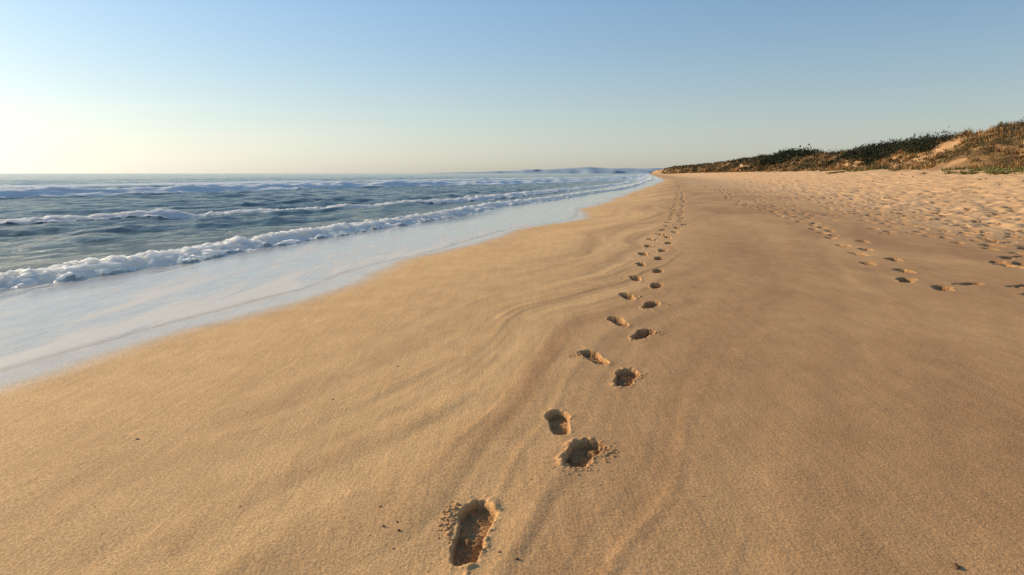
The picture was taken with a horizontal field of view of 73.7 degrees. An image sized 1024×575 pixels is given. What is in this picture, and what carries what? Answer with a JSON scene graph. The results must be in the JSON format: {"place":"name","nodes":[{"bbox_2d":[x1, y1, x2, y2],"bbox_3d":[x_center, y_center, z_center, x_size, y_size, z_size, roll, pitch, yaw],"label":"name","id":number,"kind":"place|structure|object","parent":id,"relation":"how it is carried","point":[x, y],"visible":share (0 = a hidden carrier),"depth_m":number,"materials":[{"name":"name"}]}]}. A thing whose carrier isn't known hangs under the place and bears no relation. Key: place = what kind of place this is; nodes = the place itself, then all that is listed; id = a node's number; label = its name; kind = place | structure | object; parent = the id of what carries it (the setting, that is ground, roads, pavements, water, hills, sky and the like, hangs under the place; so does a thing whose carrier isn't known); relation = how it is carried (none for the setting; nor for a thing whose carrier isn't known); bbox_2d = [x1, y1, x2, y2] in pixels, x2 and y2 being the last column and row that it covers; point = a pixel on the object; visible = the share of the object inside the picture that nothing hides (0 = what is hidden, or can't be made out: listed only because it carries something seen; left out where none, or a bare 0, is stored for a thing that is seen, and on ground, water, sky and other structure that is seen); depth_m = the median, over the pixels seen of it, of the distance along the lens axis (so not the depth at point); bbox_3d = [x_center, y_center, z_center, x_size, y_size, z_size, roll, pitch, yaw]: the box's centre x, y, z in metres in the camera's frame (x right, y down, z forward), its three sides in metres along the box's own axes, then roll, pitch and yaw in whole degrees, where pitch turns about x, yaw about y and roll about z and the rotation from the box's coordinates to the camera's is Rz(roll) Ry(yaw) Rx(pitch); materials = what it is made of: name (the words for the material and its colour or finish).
{"place":"outdoors","nodes":[
{"label":"outdoors","id":0,"kind":"place"},
{"bbox_2d":[0,173,663,371],"bbox_3d":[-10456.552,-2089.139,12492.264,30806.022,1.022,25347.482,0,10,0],"label":"sea","id":1,"kind":"structure","parent":0,"point":[89,259],"depth_m":18.45,"materials":[{"name":"liquid"}]},
{"bbox_2d":[0,169,1023,574],"bbox_3d":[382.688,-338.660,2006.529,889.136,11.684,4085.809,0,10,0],"label":"sand beach","id":2,"kind":"structure","parent":0,"point":[810,325],"depth_m":4.43,"materials":[{"name":"beige sand"}]},
{"bbox_2d":[308,236,678,571],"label":"sand clods","id":3,"kind":"object","parent":2,"relation":"on","point":[451,522],"visible":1,"depth_m":3.13,"materials":[{"name":"beige sand"}]},
{"bbox_2d":[0,0,1023,172],"label":"sky","id":4,"kind":"structure","parent":0,"point":[87,86],"materials":[{"name":"blue"}]},
{"bbox_2d":[94,169,1023,568],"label":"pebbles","id":5,"kind":"object","parent":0,"point":[956,565],"visible":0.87,"depth_m":2.93,"materials":[{"name":"brown stone"}]},
{"bbox_2d":[455,167,663,173],"bbox_3d":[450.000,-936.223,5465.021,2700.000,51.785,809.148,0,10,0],"label":"headland","id":6,"kind":"structure","parent":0,"point":[602,170],"depth_m":5265.47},
{"bbox_2d":[653,125,1023,172],"bbox_3d":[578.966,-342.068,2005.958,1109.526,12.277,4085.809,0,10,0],"label":"sand dunes","id":7,"kind":"structure","parent":0,"point":[959,161],"depth_m":72.01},
{"bbox_2d":[661,117,1023,174],"bbox_3d":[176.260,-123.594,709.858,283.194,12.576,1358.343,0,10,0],"label":"dune vegetation","id":8,"kind":"object","parent":7,"relation":"on","point":[874,156],"visible":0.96,"depth_m":99.64,"materials":[{"name":"green plant"}]}
]}

